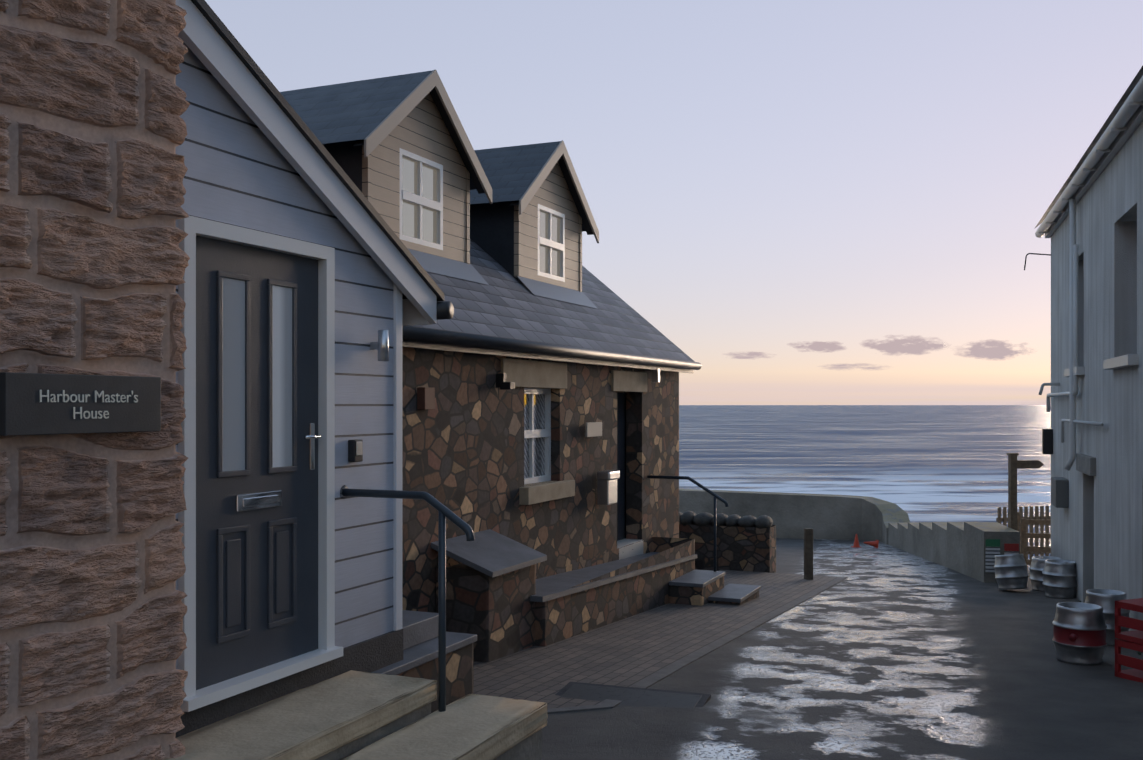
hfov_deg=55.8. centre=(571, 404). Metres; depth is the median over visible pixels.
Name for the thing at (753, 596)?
door step base
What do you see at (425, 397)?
brick wall vent
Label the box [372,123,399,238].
dormer face
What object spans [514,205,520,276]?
dormer trim
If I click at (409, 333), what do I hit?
cottage gutter
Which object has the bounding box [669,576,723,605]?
door step base
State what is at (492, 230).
dormer cheek
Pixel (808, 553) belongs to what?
quay bollard
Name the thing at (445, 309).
porch gutter
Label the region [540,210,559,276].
dormer window glass
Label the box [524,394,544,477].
cottage window glass
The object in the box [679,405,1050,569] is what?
sea
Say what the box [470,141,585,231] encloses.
dormer roof
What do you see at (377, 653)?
porch plinth
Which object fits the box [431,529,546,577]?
bunker lid
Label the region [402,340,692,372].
cottage eave fascia
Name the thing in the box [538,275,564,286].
dormer face
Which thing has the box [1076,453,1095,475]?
white house door lintel
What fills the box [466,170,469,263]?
dormer trim
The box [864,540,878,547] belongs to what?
traffic cone
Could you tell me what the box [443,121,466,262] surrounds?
dormer face
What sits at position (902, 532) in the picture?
harbour wall step
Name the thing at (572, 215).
dormer face
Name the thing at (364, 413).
clad wall
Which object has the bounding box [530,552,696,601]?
coping
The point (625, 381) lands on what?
door lintel
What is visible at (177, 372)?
clad wall
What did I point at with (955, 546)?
harbour wall step
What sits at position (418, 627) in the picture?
step
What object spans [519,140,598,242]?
dormer barge
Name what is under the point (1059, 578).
beer cask
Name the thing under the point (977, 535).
concrete block
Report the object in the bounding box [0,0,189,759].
stone house wall
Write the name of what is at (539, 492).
window sill
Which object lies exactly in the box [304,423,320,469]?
door handle
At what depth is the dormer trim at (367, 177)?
9.57 m
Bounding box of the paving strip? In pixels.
[473,570,837,708]
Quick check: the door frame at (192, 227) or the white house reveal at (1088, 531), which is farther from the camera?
the white house reveal at (1088, 531)
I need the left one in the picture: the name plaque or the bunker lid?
the bunker lid
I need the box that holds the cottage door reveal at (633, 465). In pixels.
[626,392,641,539]
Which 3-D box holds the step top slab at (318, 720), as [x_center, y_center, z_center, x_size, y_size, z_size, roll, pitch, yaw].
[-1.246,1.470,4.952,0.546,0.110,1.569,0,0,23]
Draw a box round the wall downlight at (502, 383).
[496,373,514,389]
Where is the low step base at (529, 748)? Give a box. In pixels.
[494,729,541,759]
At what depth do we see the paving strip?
9.70 m
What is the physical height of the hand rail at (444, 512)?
1.140 m
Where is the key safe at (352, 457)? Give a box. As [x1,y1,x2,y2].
[348,439,362,461]
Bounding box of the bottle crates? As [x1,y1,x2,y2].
[1115,598,1142,682]
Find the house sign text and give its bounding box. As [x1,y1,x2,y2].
[40,390,137,418]
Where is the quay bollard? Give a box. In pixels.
[804,528,812,579]
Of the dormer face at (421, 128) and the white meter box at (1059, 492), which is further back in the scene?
the white meter box at (1059, 492)
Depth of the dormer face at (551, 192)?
13.28 m
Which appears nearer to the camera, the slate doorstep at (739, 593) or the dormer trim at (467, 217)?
the dormer trim at (467, 217)
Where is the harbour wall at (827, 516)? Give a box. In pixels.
[679,489,909,544]
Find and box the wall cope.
[679,511,772,528]
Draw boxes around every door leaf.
[196,235,317,689]
[617,392,624,540]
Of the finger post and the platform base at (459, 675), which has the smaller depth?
the platform base at (459, 675)
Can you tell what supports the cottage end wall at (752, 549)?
on the ground
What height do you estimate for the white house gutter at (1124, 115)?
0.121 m
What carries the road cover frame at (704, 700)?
on the ground
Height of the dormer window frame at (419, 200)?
0.850 m
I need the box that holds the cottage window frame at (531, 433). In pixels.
[524,388,550,484]
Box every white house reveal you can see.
[1078,252,1083,366]
[1083,473,1093,602]
[1114,203,1136,357]
[1142,478,1142,619]
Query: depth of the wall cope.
17.50 m
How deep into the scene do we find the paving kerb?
9.45 m
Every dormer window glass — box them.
[402,156,436,243]
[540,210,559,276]
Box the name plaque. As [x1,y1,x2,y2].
[585,422,601,436]
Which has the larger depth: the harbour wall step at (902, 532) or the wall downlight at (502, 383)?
the harbour wall step at (902, 532)
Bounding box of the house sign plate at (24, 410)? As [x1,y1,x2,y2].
[0,372,160,435]
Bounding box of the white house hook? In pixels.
[1024,253,1050,269]
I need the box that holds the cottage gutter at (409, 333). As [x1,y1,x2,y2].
[402,326,700,369]
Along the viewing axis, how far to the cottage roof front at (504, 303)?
11.91 m
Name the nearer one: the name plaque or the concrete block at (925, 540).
the name plaque
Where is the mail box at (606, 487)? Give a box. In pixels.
[597,470,619,504]
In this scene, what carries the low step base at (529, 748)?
on the ground
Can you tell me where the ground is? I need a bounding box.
[542,538,1142,759]
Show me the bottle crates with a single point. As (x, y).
(1132, 640)
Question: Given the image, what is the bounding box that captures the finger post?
[1007,453,1043,530]
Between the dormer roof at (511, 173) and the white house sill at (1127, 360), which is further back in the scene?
the dormer roof at (511, 173)
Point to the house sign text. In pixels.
(86, 396)
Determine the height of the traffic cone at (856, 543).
0.295 m
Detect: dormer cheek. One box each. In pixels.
[322,140,361,191]
[470,201,517,279]
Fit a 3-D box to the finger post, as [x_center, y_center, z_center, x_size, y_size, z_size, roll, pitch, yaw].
[6.844,1.827,16.257,0.535,2.199,0.130,0,0,-2]
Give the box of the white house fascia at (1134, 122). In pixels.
[1045,105,1142,237]
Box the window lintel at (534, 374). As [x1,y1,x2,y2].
[501,358,566,388]
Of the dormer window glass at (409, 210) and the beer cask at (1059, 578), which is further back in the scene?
the beer cask at (1059, 578)
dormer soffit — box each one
[353,87,484,193]
[510,156,593,234]
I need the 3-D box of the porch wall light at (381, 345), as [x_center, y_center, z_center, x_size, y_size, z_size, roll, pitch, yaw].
[-1.062,-0.327,5.983,0.105,0.170,0.060,0,0,23]
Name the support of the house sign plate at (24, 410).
attached to the stone house wall at (94, 106)
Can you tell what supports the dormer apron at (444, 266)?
on the cottage
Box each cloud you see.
[679,383,1050,404]
[728,352,767,358]
[789,341,844,351]
[829,364,880,369]
[862,335,948,354]
[958,340,1025,359]
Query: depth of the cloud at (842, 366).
9072.61 m
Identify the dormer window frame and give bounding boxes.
[400,148,442,249]
[538,204,564,281]
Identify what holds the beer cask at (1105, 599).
on the ground
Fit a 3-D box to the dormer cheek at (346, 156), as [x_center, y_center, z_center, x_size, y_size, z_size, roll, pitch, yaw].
[-2.358,-1.910,9.803,1.197,1.024,0.001,0,0,23]
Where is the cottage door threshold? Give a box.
[617,539,642,559]
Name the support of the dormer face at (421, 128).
attached to the cottage
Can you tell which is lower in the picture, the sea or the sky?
the sea
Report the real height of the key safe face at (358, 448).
0.075 m
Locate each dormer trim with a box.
[362,145,371,204]
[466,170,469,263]
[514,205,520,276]
[579,216,581,291]
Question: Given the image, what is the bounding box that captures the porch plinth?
[176,628,402,737]
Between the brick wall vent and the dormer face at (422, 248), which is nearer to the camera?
the brick wall vent
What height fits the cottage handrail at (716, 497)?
1.220 m
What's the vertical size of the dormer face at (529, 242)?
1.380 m
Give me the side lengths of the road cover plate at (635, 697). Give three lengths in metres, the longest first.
0.960 x 0.640 x 0.021 m
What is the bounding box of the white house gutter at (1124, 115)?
[1035,76,1142,237]
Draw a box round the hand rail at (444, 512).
[340,485,474,711]
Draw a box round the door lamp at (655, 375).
[652,368,659,381]
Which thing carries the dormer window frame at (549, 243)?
attached to the cottage
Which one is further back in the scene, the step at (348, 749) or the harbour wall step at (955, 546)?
the harbour wall step at (955, 546)
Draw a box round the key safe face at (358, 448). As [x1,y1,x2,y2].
[356,441,361,455]
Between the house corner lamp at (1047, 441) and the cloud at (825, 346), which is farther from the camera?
the cloud at (825, 346)
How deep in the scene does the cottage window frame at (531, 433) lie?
11.20 m
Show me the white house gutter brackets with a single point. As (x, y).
(1132, 103)
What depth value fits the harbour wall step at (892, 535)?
24.30 m
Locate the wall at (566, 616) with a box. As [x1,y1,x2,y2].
[535,537,694,645]
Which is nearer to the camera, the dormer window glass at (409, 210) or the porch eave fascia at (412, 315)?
the porch eave fascia at (412, 315)
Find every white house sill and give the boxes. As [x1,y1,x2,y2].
[1064,367,1084,376]
[1103,354,1138,369]
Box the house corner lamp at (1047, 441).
[1042,429,1052,453]
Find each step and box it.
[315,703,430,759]
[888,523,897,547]
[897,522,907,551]
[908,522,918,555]
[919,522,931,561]
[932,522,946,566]
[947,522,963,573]
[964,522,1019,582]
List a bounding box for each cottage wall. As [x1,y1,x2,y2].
[402,326,678,612]
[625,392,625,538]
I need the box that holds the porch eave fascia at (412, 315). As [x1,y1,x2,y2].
[402,299,429,325]
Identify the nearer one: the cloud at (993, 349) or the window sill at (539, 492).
the window sill at (539, 492)
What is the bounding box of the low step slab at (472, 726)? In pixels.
[341,693,547,759]
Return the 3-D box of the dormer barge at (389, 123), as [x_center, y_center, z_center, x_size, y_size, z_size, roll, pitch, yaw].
[-1.311,-2.672,10.359,0.028,1.091,2.340,0,0,23]
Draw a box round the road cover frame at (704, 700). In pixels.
[556,682,710,706]
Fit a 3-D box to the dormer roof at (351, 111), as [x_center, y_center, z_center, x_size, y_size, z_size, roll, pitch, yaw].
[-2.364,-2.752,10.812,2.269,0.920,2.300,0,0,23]
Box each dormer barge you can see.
[364,69,491,203]
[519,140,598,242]
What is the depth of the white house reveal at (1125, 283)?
11.03 m
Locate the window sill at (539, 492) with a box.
[519,480,574,504]
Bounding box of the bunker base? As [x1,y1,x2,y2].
[436,561,535,661]
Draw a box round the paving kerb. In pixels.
[547,577,847,713]
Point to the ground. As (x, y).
(882, 651)
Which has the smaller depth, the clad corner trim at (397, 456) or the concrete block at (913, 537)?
the clad corner trim at (397, 456)
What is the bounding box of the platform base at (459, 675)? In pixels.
[398,643,473,712]
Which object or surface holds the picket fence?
on the ground
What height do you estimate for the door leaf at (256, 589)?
2.012 m
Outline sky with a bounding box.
[205,0,1142,384]
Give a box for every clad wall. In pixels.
[176,74,177,668]
[178,36,328,246]
[329,209,392,647]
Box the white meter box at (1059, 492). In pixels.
[1051,477,1068,507]
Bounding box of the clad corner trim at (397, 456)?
[393,282,401,630]
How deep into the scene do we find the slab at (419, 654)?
6.47 m
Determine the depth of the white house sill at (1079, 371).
13.07 m
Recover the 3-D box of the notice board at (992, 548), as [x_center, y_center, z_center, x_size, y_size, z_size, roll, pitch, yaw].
[6.136,2.198,15.720,0.200,0.480,0.012,0,0,8]
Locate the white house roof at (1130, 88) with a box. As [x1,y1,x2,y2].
[1035,66,1142,227]
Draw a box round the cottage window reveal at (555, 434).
[551,389,559,480]
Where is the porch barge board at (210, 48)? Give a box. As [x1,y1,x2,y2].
[176,0,436,323]
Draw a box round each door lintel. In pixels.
[611,370,646,391]
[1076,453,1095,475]
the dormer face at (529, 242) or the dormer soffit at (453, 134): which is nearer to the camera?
the dormer soffit at (453, 134)
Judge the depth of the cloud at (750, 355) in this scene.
9047.67 m
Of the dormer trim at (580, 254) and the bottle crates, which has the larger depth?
the dormer trim at (580, 254)
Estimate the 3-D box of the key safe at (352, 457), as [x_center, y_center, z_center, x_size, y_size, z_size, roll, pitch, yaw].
[-1.165,0.248,5.821,0.045,0.120,0.080,0,0,23]
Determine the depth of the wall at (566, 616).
11.46 m
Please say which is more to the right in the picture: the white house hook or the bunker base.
the white house hook
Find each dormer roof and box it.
[280,70,475,189]
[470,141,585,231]
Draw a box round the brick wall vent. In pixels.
[417,387,434,408]
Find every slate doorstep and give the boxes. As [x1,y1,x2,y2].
[669,570,725,587]
[708,584,760,602]
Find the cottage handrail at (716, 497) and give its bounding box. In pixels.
[647,475,728,571]
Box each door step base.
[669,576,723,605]
[709,591,758,604]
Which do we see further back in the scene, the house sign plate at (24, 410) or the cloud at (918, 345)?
the cloud at (918, 345)
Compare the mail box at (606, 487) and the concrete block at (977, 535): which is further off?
the concrete block at (977, 535)
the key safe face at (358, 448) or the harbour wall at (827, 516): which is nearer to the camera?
the key safe face at (358, 448)
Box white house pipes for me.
[1039,198,1103,470]
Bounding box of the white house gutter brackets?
[1038,101,1142,233]
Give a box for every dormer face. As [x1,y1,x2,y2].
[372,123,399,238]
[400,92,442,164]
[400,239,442,256]
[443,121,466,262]
[521,191,537,280]
[538,161,564,213]
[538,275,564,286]
[565,180,579,290]
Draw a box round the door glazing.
[222,277,291,471]
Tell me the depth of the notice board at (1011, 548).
15.68 m
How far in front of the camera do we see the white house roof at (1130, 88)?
11.03 m
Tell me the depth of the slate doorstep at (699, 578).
13.13 m
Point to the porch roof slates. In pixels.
(239, 51)
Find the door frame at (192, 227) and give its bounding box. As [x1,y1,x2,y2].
[178,215,342,711]
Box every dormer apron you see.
[407,248,488,284]
[518,276,597,308]
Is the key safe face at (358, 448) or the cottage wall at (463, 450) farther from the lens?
the cottage wall at (463, 450)
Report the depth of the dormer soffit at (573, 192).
13.73 m
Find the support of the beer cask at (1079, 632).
on the ground
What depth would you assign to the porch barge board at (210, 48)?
5.28 m
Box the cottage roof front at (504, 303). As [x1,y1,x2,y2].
[412,239,694,361]
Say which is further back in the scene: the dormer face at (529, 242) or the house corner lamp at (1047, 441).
the house corner lamp at (1047, 441)
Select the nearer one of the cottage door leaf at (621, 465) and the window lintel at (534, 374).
the window lintel at (534, 374)
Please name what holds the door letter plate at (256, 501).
attached to the door leaf at (256, 589)
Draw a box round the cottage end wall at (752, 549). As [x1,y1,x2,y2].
[679,524,775,572]
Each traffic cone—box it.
[851,534,861,547]
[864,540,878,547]
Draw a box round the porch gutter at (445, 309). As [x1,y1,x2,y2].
[437,301,453,319]
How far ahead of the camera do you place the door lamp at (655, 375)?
14.01 m
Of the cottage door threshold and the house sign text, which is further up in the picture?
the house sign text
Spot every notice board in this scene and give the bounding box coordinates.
[986,539,999,571]
[1004,544,1018,554]
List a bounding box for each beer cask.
[994,554,1028,589]
[1029,556,1060,591]
[1042,559,1076,598]
[1052,602,1106,664]
[1085,589,1129,645]
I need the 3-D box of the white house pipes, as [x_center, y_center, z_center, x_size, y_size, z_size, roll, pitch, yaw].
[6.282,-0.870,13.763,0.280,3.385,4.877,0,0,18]
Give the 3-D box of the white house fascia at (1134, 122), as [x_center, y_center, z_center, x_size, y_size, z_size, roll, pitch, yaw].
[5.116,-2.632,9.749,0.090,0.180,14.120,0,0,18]
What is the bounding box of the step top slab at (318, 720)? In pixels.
[164,670,436,759]
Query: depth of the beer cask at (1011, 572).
14.45 m
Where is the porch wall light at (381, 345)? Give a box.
[370,330,388,360]
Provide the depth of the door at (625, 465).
14.14 m
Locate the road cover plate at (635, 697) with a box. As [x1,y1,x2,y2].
[560,684,701,707]
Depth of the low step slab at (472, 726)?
5.21 m
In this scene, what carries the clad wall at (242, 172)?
on the porch
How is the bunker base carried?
on the ground
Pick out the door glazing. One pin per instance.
(233, 374)
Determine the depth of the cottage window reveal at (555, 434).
11.47 m
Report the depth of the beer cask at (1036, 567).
14.59 m
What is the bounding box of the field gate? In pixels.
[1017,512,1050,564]
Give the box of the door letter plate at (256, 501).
[235,490,281,511]
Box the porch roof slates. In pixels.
[191,0,443,300]
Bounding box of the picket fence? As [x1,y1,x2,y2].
[996,506,1050,569]
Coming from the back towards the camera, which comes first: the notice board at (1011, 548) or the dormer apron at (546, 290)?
the notice board at (1011, 548)
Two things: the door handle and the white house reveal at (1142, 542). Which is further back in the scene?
the white house reveal at (1142, 542)
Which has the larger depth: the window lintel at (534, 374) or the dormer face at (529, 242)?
the dormer face at (529, 242)

